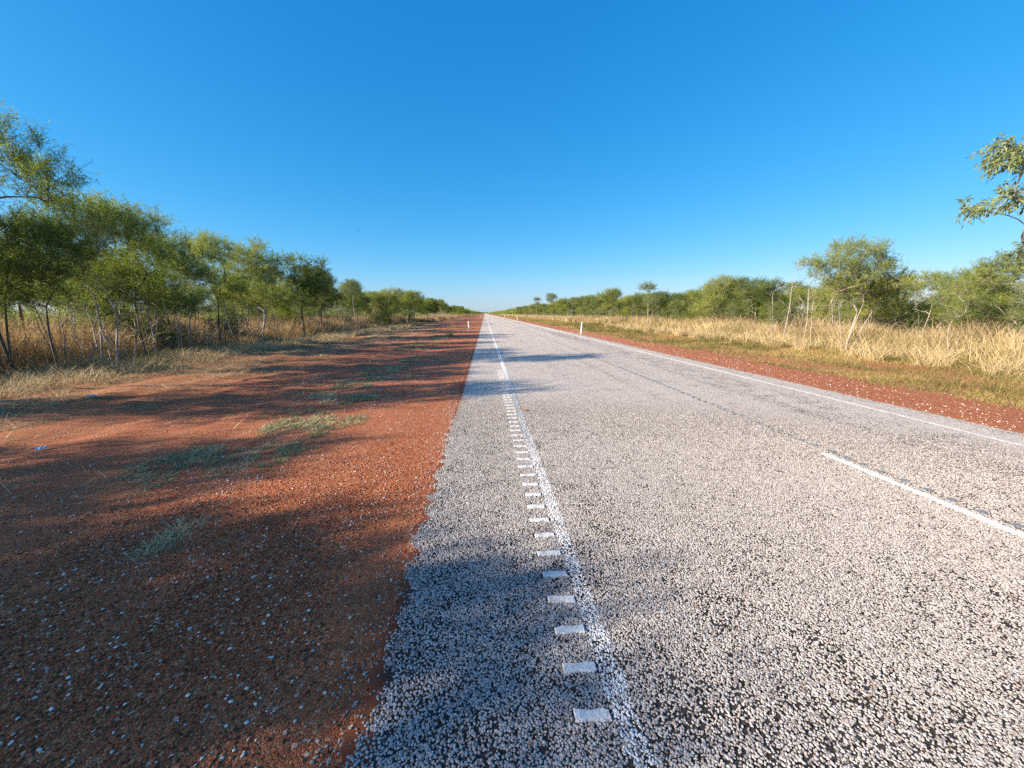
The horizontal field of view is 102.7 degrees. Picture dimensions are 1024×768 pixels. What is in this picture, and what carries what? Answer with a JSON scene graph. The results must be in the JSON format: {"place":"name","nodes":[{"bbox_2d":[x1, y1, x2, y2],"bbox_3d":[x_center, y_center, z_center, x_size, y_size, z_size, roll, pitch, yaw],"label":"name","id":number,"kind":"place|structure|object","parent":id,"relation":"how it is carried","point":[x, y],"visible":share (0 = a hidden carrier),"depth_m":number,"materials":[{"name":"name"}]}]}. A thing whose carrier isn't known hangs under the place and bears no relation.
{"place":"outdoors","nodes":[
{"label":"outdoors","id":0,"kind":"place"},
{"bbox_2d":[108,331,459,564],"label":"matted grass","id":1,"kind":"structure","parent":0,"point":[286,448],"depth_m":4.99,"materials":[{"name":"green plant"}]},
{"bbox_2d":[0,313,1023,767],"bbox_3d":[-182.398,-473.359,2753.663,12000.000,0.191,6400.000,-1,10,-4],"label":"ground","id":2,"kind":"structure","parent":0,"point":[70,443],"depth_m":3.26,"materials":[{"name":"red soil"}]},
{"bbox_2d":[0,274,44,327],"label":"tree","id":3,"kind":"object","parent":2,"relation":"on","point":[23,306],"visible":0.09,"depth_m":18.88,"materials":[{"name":"green plant"}]},
{"bbox_2d":[0,244,58,335],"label":"tree","id":4,"kind":"object","parent":2,"relation":"on","point":[20,314],"visible":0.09,"depth_m":14.72,"materials":[{"name":"green plant"}]},
{"bbox_2d":[0,200,117,374],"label":"tree","id":5,"kind":"object","parent":2,"relation":"on","point":[33,251],"visible":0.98,"depth_m":9.68,"materials":[{"name":"green plant"}]},
{"bbox_2d":[0,99,117,379],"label":"tree","id":6,"kind":"object","parent":2,"relation":"on","point":[27,166],"visible":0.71,"depth_m":9.48,"materials":[{"name":"green plant"}]},
{"bbox_2d":[10,293,128,368],"bbox_3d":[-12.346,-1.476,11.674,1.948,2.343,2.223,1,10,7],"label":"bare bush","id":7,"kind":"object","parent":2,"relation":"on","point":[81,353],"visible":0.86,"depth_m":11.66,"materials":[{"name":"brown plant"}]},
{"bbox_2d":[34,257,107,329],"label":"tree","id":8,"kind":"object","parent":2,"relation":"on","point":[72,305],"visible":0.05,"depth_m":18.46,"materials":[{"name":"green plant"}]},
{"bbox_2d":[0,177,162,366],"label":"tree","id":9,"kind":"object","parent":2,"relation":"on","point":[73,208],"visible":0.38,"depth_m":11.46,"materials":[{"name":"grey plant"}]},
{"bbox_2d":[48,209,135,370],"bbox_3d":[-11.142,-2.443,11.087,1.794,4.386,1.746,-3,10,-14],"label":"tree","id":10,"kind":"object","parent":2,"relation":"on","point":[96,239],"visible":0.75,"depth_m":11.00,"materials":[{"name":"green plant"}]},
{"bbox_2d":[48,246,150,355],"bbox_3d":[-14.215,-2.846,14.248,2.495,4.081,2.767,2,10,10],"label":"tree","id":11,"kind":"object","parent":2,"relation":"on","point":[111,311],"visible":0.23,"depth_m":14.31,"materials":[{"name":"green plant"}]},
{"bbox_2d":[59,298,139,333],"bbox_3d":[-17.515,-2.651,17.831,2.598,2.515,2.672,-4,10,-20],"label":"shrub","id":12,"kind":"object","parent":2,"relation":"on","point":[85,315],"visible":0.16,"depth_m":17.38,"materials":[{"name":"green plant"}]},
{"bbox_2d":[65,287,171,361],"bbox_3d":[-12.316,-1.822,12.915,2.208,2.656,2.520,1,10,7],"label":"bare bush","id":13,"kind":"object","parent":2,"relation":"on","point":[136,334],"visible":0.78,"depth_m":12.98,"materials":[{"name":"brown plant"}]},
{"bbox_2d":[66,190,193,358],"bbox_3d":[-12.296,-3.325,13.484,3.049,5.355,3.597,-2,10,-13],"label":"tree","id":14,"kind":"object","parent":2,"relation":"on","point":[135,259],"visible":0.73,"depth_m":13.35,"materials":[{"name":"green plant"}]},
{"bbox_2d":[93,260,173,325],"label":"tree","id":15,"kind":"object","parent":2,"relation":"on","point":[144,302],"visible":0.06,"depth_m":19.59,"materials":[{"name":"green plant"}]},
{"bbox_2d":[132,276,164,352],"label":"dead sapling","id":16,"kind":"object","parent":2,"relation":"on","point":[148,319],"visible":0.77,"depth_m":14.19,"materials":[{"name":"grey wood"}]},
{"bbox_2d":[108,306,190,353],"bbox_3d":[-14.003,-2.090,15.996,2.653,2.022,2.579,9,13,42],"label":"shrub","id":17,"kind":"object","parent":2,"relation":"on","point":[172,334],"visible":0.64,"depth_m":15.86,"materials":[{"name":"green plant"}]},
{"bbox_2d":[124,268,206,328],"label":"tree","id":18,"kind":"object","parent":2,"relation":"on","point":[175,311],"visible":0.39,"depth_m":17.60,"materials":[{"name":"green plant"}]},
{"bbox_2d":[123,312,208,349],"bbox_3d":[-13.347,-1.913,15.835,2.577,1.766,2.398,-2,10,-10],"label":"bare bush","id":19,"kind":"object","parent":2,"relation":"on","point":[169,345],"visible":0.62,"depth_m":15.72,"materials":[{"name":"brown plant"}]},
{"bbox_2d":[126,225,222,350],"bbox_3d":[-13.136,-3.600,15.990,3.152,5.047,3.021,-5,11,-25],"label":"tree","id":20,"kind":"object","parent":2,"relation":"on","point":[189,274],"visible":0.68,"depth_m":15.70,"materials":[{"name":"green plant"}]},
{"bbox_2d":[177,286,217,317],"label":"tree","id":21,"kind":"object","parent":2,"relation":"on","point":[199,297],"visible":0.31,"depth_m":30.34,"materials":[{"name":"green plant"}]},
{"bbox_2d":[154,307,242,352],"bbox_3d":[-12.697,-2.164,16.718,2.785,2.051,2.992,-2,10,-10],"label":"bare bush","id":22,"kind":"object","parent":2,"relation":"on","point":[202,330],"visible":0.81,"depth_m":16.68,"materials":[{"name":"brown plant"}]},
{"bbox_2d":[0,309,418,375],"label":"tall brown grass","id":23,"kind":"structure","parent":2,"relation":"on","point":[24,351],"depth_m":14.85,"materials":[{"name":"plant"}]},
{"bbox_2d":[0,322,421,398],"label":"dry tussocks","id":24,"kind":"object","parent":2,"relation":"on","point":[36,383],"visible":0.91,"depth_m":12.09,"materials":[{"name":"plant"}]},
{"bbox_2d":[170,226,256,347],"bbox_3d":[-13.295,-4.233,18.291,3.426,5.502,3.694,7,12,36],"label":"tree","id":25,"kind":"object","parent":2,"relation":"on","point":[226,282],"visible":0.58,"depth_m":18.19,"materials":[{"name":"green plant"}]},
{"bbox_2d":[0,302,427,329],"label":"deep bush","id":26,"kind":"object","parent":2,"relation":"on","point":[16,314],"visible":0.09,"depth_m":43.20,"materials":[{"name":"green plant"}]},
{"bbox_2d":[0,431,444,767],"bbox_3d":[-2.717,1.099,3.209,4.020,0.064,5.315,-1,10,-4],"label":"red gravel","id":27,"kind":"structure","parent":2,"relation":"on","point":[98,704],"depth_m":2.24,"materials":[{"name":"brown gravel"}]},
{"bbox_2d":[201,310,245,334],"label":"shrub","id":28,"kind":"object","parent":2,"relation":"on","point":[210,320],"visible":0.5,"depth_m":20.82,"materials":[{"name":"green plant"}]},
{"bbox_2d":[0,326,456,522],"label":"straw litter","id":29,"kind":"object","parent":2,"relation":"on","point":[377,335],"visible":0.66,"depth_m":10.48,"materials":[{"name":"beige plant"}]},
{"bbox_2d":[0,361,457,767],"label":"shoulder pebbles","id":30,"kind":"object","parent":2,"relation":"on","point":[39,750],"visible":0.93,"depth_m":2.37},
{"bbox_2d":[215,319,248,335],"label":"shrub","id":31,"kind":"object","parent":2,"relation":"on","point":[228,328],"visible":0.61,"depth_m":20.91,"materials":[{"name":"green plant"}]},
{"bbox_2d":[47,321,426,372],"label":"verge grass","id":32,"kind":"structure","parent":2,"relation":"on","point":[166,351],"depth_m":13.47,"materials":[{"name":"beige plant"}]},
{"bbox_2d":[214,307,283,338],"bbox_3d":[-13.525,-2.959,21.012,3.242,2.222,3.017,4,11,22],"label":"bare bush","id":33,"kind":"object","parent":2,"relation":"on","point":[242,331],"visible":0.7,"depth_m":20.96,"materials":[{"name":"brown plant"}]},
{"bbox_2d":[227,263,287,328],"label":"tree","id":34,"kind":"object","parent":2,"relation":"on","point":[267,275],"visible":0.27,"depth_m":24.20,"materials":[{"name":"green plant"}]},
{"bbox_2d":[203,233,313,339],"bbox_3d":[-13.989,-5.229,22.679,5.153,6.133,6.319,-9,13,-43],"label":"tree","id":35,"kind":"object","parent":2,"relation":"on","point":[253,257],"visible":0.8,"depth_m":22.30,"materials":[{"name":"green plant"}]},
{"bbox_2d":[256,285,297,319],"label":"tree","id":36,"kind":"object","parent":2,"relation":"on","point":[281,312],"visible":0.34,"depth_m":30.44,"materials":[{"name":"green plant"}]},
{"bbox_2d":[275,307,306,324],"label":"shrub","id":37,"kind":"object","parent":2,"relation":"on","point":[295,315],"visible":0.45,"depth_m":32.39,"materials":[{"name":"green plant"}]},
{"bbox_2d":[273,249,333,333],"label":"tree","id":38,"kind":"object","parent":2,"relation":"on","point":[306,276],"visible":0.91,"depth_m":25.56,"materials":[{"name":"green plant"}]},
{"bbox_2d":[298,264,338,325],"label":"tree","id":39,"kind":"object","parent":2,"relation":"on","point":[330,287],"visible":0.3,"depth_m":30.85,"materials":[{"name":"green plant"}]},
{"bbox_2d":[308,279,346,321],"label":"tree","id":40,"kind":"object","parent":2,"relation":"on","point":[324,306],"visible":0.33,"depth_m":34.61,"materials":[{"name":"green plant"}]},
{"bbox_2d":[341,277,361,318],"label":"tree","id":41,"kind":"object","parent":2,"relation":"on","point":[351,285],"visible":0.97,"depth_m":37.98,"materials":[{"name":"green plant"}]},
{"bbox_2d":[336,281,368,319],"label":"tree","id":42,"kind":"object","parent":2,"relation":"on","point":[356,300],"visible":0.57,"depth_m":42.19,"materials":[{"name":"green plant"}]},
{"bbox_2d":[352,295,372,319],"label":"tree","id":43,"kind":"object","parent":2,"relation":"on","point":[367,311],"visible":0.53,"depth_m":44.72,"materials":[{"name":"green plant"}]},
{"bbox_2d":[349,289,386,314],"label":"tree","id":44,"kind":"object","parent":2,"relation":"on","point":[373,295],"visible":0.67,"depth_m":47.62,"materials":[{"name":"green plant"}]},
{"bbox_2d":[375,309,394,326],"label":"tree","id":45,"kind":"object","parent":2,"relation":"on","point":[384,314],"visible":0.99,"depth_m":41.49,"materials":[{"name":"green plant"}]},
{"bbox_2d":[375,286,403,325],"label":"tree","id":46,"kind":"object","parent":2,"relation":"on","point":[389,305],"visible":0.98,"depth_m":48.23,"materials":[{"name":"green plant"}]},
{"bbox_2d":[398,290,420,323],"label":"tree","id":47,"kind":"object","parent":2,"relation":"on","point":[407,296],"visible":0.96,"depth_m":55.10,"materials":[{"name":"green plant"}]},
{"bbox_2d":[405,290,427,321],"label":"tree","id":48,"kind":"object","parent":2,"relation":"on","point":[421,302],"visible":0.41,"depth_m":64.84,"materials":[{"name":"green plant"}]},
{"bbox_2d":[415,314,475,322],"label":"tall brown grass","id":49,"kind":"structure","parent":2,"relation":"on","point":[427,319],"depth_m":94.14,"materials":[{"name":"plant"}]},
{"bbox_2d":[489,307,540,314],"bbox_3d":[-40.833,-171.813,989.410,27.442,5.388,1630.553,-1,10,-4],"label":"woods","id":50,"kind":"object","parent":2,"relation":"on","point":[511,311],"visible":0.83,"depth_m":255.20,"materials":[{"name":"green plant"}]},
{"bbox_2d":[500,314,573,321],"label":"tall dry grass","id":51,"kind":"structure","parent":2,"relation":"on","point":[560,318],"depth_m":102.70,"materials":[{"name":"plant"}]},
{"bbox_2d":[555,298,570,316],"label":"tree","id":52,"kind":"object","parent":2,"relation":"on","point":[565,303],"visible":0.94,"depth_m":81.66,"materials":[{"name":"green plant"}]},
{"bbox_2d":[589,297,608,317],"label":"tree","id":53,"kind":"object","parent":2,"relation":"on","point":[596,304],"visible":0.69,"depth_m":57.73,"materials":[{"name":"green plant"}]},
{"bbox_2d":[595,286,624,324],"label":"tree","id":54,"kind":"object","parent":2,"relation":"on","point":[610,295],"visible":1,"depth_m":46.76,"materials":[{"name":"green plant"}]},
{"bbox_2d":[609,301,626,317],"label":"tree","id":55,"kind":"object","parent":2,"relation":"on","point":[618,303],"visible":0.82,"depth_m":52.84,"materials":[{"name":"green plant"}]},
{"bbox_2d":[625,294,645,315],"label":"tree","id":56,"kind":"object","parent":2,"relation":"on","point":[637,299],"visible":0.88,"depth_m":45.72,"materials":[{"name":"green plant"}]},
{"bbox_2d":[635,280,662,324],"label":"tree","id":57,"kind":"object","parent":2,"relation":"on","point":[649,286],"visible":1,"depth_m":37.29,"materials":[{"name":"green plant"}]},
{"bbox_2d":[645,296,668,316],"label":"tree","id":58,"kind":"object","parent":2,"relation":"on","point":[658,306],"visible":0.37,"depth_m":41.70,"materials":[{"name":"green plant"}]},
{"bbox_2d":[300,394,1023,767],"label":"seal chippings","id":59,"kind":"object","parent":2,"relation":"on","point":[732,480],"visible":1,"depth_m":2.39,"materials":[{"name":"gravel"}]},
{"bbox_2d":[656,292,684,320],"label":"tree","id":60,"kind":"object","parent":2,"relation":"on","point":[670,298],"visible":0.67,"depth_m":37.30,"materials":[{"name":"green plant"}]},
{"bbox_2d":[664,297,694,322],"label":"tree","id":61,"kind":"object","parent":2,"relation":"on","point":[682,303],"visible":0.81,"depth_m":35.91,"materials":[{"name":"green plant"}]},
{"bbox_2d":[681,306,714,323],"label":"shrub","id":62,"kind":"object","parent":2,"relation":"on","point":[688,314],"visible":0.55,"depth_m":33.68,"materials":[{"name":"green plant"}]},
{"bbox_2d":[686,281,733,314],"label":"tree","id":63,"kind":"object","parent":2,"relation":"on","point":[697,293],"visible":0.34,"depth_m":34.08,"materials":[{"name":"green plant"}]},
{"bbox_2d":[687,273,748,325],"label":"tree","id":64,"kind":"object","parent":2,"relation":"on","point":[720,283],"visible":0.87,"depth_m":29.69,"materials":[{"name":"green plant"}]},
{"bbox_2d":[721,291,754,315],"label":"tree","id":65,"kind":"object","parent":2,"relation":"on","point":[730,295],"visible":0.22,"depth_m":33.95,"materials":[{"name":"green plant"}]},
{"bbox_2d":[724,275,768,320],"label":"tree","id":66,"kind":"object","parent":2,"relation":"on","point":[739,285],"visible":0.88,"depth_m":27.91,"materials":[{"name":"green plant"}]},
{"bbox_2d":[737,289,770,319],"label":"tree","id":67,"kind":"object","parent":2,"relation":"on","point":[759,305],"visible":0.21,"depth_m":29.59,"materials":[{"name":"green plant"}]},
{"bbox_2d":[748,276,800,325],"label":"tree","id":68,"kind":"object","parent":2,"relation":"on","point":[765,286],"visible":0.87,"depth_m":24.86,"materials":[{"name":"green plant"}]},
{"bbox_2d":[528,320,1023,411],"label":"dry grass","id":69,"kind":"structure","parent":2,"relation":"on","point":[835,353],"depth_m":12.70,"materials":[{"name":"beige plant"}]},
{"bbox_2d":[766,303,786,335],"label":"sapling","id":70,"kind":"object","parent":2,"relation":"on","point":[774,313],"visible":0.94,"depth_m":22.66,"materials":[{"name":"green plant"}]},
{"bbox_2d":[535,289,1022,326],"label":"deep bush","id":71,"kind":"object","parent":2,"relation":"on","point":[566,313],"visible":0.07,"depth_m":46.16,"materials":[{"name":"green plant"}]},
{"bbox_2d":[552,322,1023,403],"bbox_3d":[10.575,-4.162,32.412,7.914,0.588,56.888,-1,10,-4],"label":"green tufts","id":72,"kind":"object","parent":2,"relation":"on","point":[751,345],"visible":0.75,"depth_m":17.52,"materials":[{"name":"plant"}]},
{"bbox_2d":[783,279,807,319],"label":"tree","id":73,"kind":"object","parent":2,"relation":"on","point":[798,284],"visible":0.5,"depth_m":29.77,"materials":[{"name":"green plant"}]},
{"bbox_2d":[570,330,1021,429],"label":"verge pebbles","id":74,"kind":"object","parent":2,"relation":"on","point":[839,385],"visible":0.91,"depth_m":8.73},
{"bbox_2d":[778,286,814,321],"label":"tree","id":75,"kind":"object","parent":2,"relation":"on","point":[799,291],"visible":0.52,"depth_m":27.38,"materials":[{"name":"green plant"}]},
{"bbox_2d":[572,310,1023,363],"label":"tall dry grass","id":76,"kind":"structure","parent":2,"relation":"on","point":[885,329],"depth_m":18.78,"materials":[{"name":"plant"}]},
{"bbox_2d":[591,319,1023,365],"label":"green grass clumps","id":77,"kind":"object","parent":2,"relation":"on","point":[860,339],"visible":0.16,"depth_m":16.78,"materials":[{"name":"green grass"}]},
{"bbox_2d":[603,321,1023,378],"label":"dry tussocks","id":78,"kind":"object","parent":2,"relation":"on","point":[931,355],"visible":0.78,"depth_m":15.20,"materials":[{"name":"plant"}]},
{"bbox_2d":[799,285,836,321],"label":"tree","id":79,"kind":"object","parent":2,"relation":"on","point":[804,295],"visible":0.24,"depth_m":25.27,"materials":[{"name":"green plant"}]},
{"bbox_2d":[803,286,856,326],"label":"tree","id":80,"kind":"object","parent":2,"relation":"on","point":[822,295],"visible":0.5,"depth_m":23.66,"materials":[{"name":"green plant"}]},
{"bbox_2d":[822,285,891,325],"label":"tree","id":81,"kind":"object","parent":2,"relation":"on","point":[854,296],"visible":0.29,"depth_m":21.86,"materials":[{"name":"green plant"}]},
{"bbox_2d":[792,230,927,350],"bbox_3d":[14.418,-3.879,17.347,5.707,5.266,3.510,-2,10,-9],"label":"tree","id":82,"kind":"object","parent":2,"relation":"on","point":[857,273],"visible":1,"depth_m":16.86,"materials":[{"name":"green plant"}]},
{"bbox_2d":[847,273,938,331],"bbox_3d":[18.877,-3.694,20.285,3.950,3.833,3.220,4,11,23],"label":"tree","id":83,"kind":"object","parent":2,"relation":"on","point":[895,314],"visible":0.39,"depth_m":19.96,"materials":[{"name":"green plant"}]},
{"bbox_2d":[878,267,953,330],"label":"tree","id":84,"kind":"object","parent":2,"relation":"on","point":[929,277],"visible":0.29,"depth_m":21.39,"materials":[{"name":"green plant"}]},
{"bbox_2d":[889,302,975,333],"bbox_3d":[18.154,-2.508,17.561,3.035,2.384,2.310,3,10,17],"label":"shrub","id":85,"kind":"object","parent":2,"relation":"on","point":[916,316],"visible":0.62,"depth_m":17.61,"materials":[{"name":"green plant"}]},
{"bbox_2d":[927,288,963,342],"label":"sapling","id":86,"kind":"object","parent":2,"relation":"on","point":[938,294],"visible":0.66,"depth_m":15.56,"materials":[{"name":"green plant"}]},
{"bbox_2d":[930,277,994,358],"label":"sapling","id":87,"kind":"object","parent":2,"relation":"on","point":[955,285],"visible":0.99,"depth_m":13.67,"materials":[{"name":"green plant"}]},
{"bbox_2d":[930,274,1023,329],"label":"tree","id":88,"kind":"object","parent":2,"relation":"on","point":[996,314],"visible":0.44,"depth_m":16.05,"materials":[{"name":"green plant"}]},
{"bbox_2d":[931,241,1023,337],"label":"tree","id":89,"kind":"object","parent":2,"relation":"on","point":[991,266],"visible":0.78,"depth_m":14.38,"materials":[{"name":"green plant"}]},
{"bbox_2d":[933,263,1023,328],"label":"tree","id":90,"kind":"object","parent":2,"relation":"on","point":[946,274],"visible":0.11,"depth_m":18.59,"materials":[{"name":"green plant"}]},
{"bbox_2d":[953,132,1023,272],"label":"gum tree","id":91,"kind":"object","parent":2,"relation":"on","point":[1015,156],"visible":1,"depth_m":9.44,"materials":[{"name":"green plant"}]},
{"bbox_2d":[969,299,1023,336],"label":"shrub","id":92,"kind":"object","parent":2,"relation":"on","point":[1021,321],"visible":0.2,"depth_m":16.35,"materials":[{"name":"green plant"}]},
{"bbox_2d":[998,291,1023,362],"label":"sapling","id":93,"kind":"object","parent":2,"relation":"on","point":[1021,312],"visible":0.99,"depth_m":12.31,"materials":[{"name":"green plant"}]},
{"bbox_2d":[999,279,1023,305],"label":"tree","id":94,"kind":"object","parent":2,"relation":"on","point":[1016,290],"visible":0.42,"depth_m":17.25,"materials":[{"name":"green plant"}]},
{"bbox_2d":[0,0,1023,312],"label":"sky","id":95,"kind":"structure","parent":0,"point":[488,156],"materials":[{"name":"blue"}]},
{"bbox_2d":[496,315,549,320],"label":"green grass","id":96,"kind":"structure","parent":0,"point":[523,318],"depth_m":118.33,"materials":[{"name":"plant"}]},
{"bbox_2d":[339,314,1023,767],"bbox_3d":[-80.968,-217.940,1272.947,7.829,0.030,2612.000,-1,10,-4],"label":"road","id":97,"kind":"structure","parent":0,"point":[541,362],"depth_m":2.78,"materials":[{"name":"grey asphalt"}]},
{"bbox_2d":[537,550,560,556],"bbox_3d":[0.251,1.142,2.766,0.163,0.014,0.060,-1,10,-5],"label":"white rib","id":98,"kind":"object","parent":97,"relation":"on","point":[549,553],"visible":1,"depth_m":2.75,"materials":[{"name":"paint"}]},
{"bbox_2d":[542,571,567,577],"bbox_3d":[0.268,1.181,2.543,0.160,0.014,0.061,-1,10,-5],"label":"white rib","id":99,"kind":"object","parent":97,"relation":"on","point":[555,574],"visible":1,"depth_m":2.53,"materials":[{"name":"paint"}]},
{"bbox_2d":[547,595,575,603],"bbox_3d":[0.281,1.219,2.319,0.162,0.014,0.064,0,10,-2],"label":"white rib","id":100,"kind":"object","parent":97,"relation":"on","point":[553,599],"visible":1,"depth_m":2.31,"materials":[{"name":"paint"}]},
{"bbox_2d":[554,624,585,634],"bbox_3d":[0.295,1.257,2.098,0.162,0.014,0.062,-1,10,-4],"label":"white rib","id":101,"kind":"object","parent":97,"relation":"on","point":[567,629],"visible":1,"depth_m":2.09,"materials":[{"name":"paint"}]},
{"bbox_2d":[487,320,658,767],"bbox_3d":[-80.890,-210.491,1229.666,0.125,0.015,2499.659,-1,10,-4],"label":"edge line","id":102,"kind":"object","parent":97,"relation":"on","point":[521,418],"visible":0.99,"depth_m":2.17,"materials":[{"name":"paint"}]},
{"bbox_2d":[562,661,596,673],"bbox_3d":[0.309,1.296,1.873,0.163,0.014,0.063,0,10,-2],"label":"white rib","id":103,"kind":"object","parent":97,"relation":"on","point":[571,668],"visible":1,"depth_m":1.87,"materials":[{"name":"paint"}]},
{"bbox_2d":[573,708,612,722],"bbox_3d":[0.325,1.335,1.651,0.155,0.014,0.064,-1,10,-3],"label":"white rib","id":104,"kind":"object","parent":97,"relation":"on","point":[593,715],"visible":1,"depth_m":1.64,"materials":[{"name":"paint"}]},
{"bbox_2d":[518,321,1023,445],"bbox_3d":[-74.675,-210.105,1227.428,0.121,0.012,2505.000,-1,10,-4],"label":"edge line","id":105,"kind":"object","parent":97,"relation":"on","point":[976,433],"visible":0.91,"depth_m":7.12,"materials":[{"name":"paint"}]},
{"bbox_2d":[821,453,1023,537],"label":"line","id":106,"kind":"object","parent":97,"relation":"on","point":[989,521],"visible":1,"depth_m":3.56,"materials":[{"name":"paint"}]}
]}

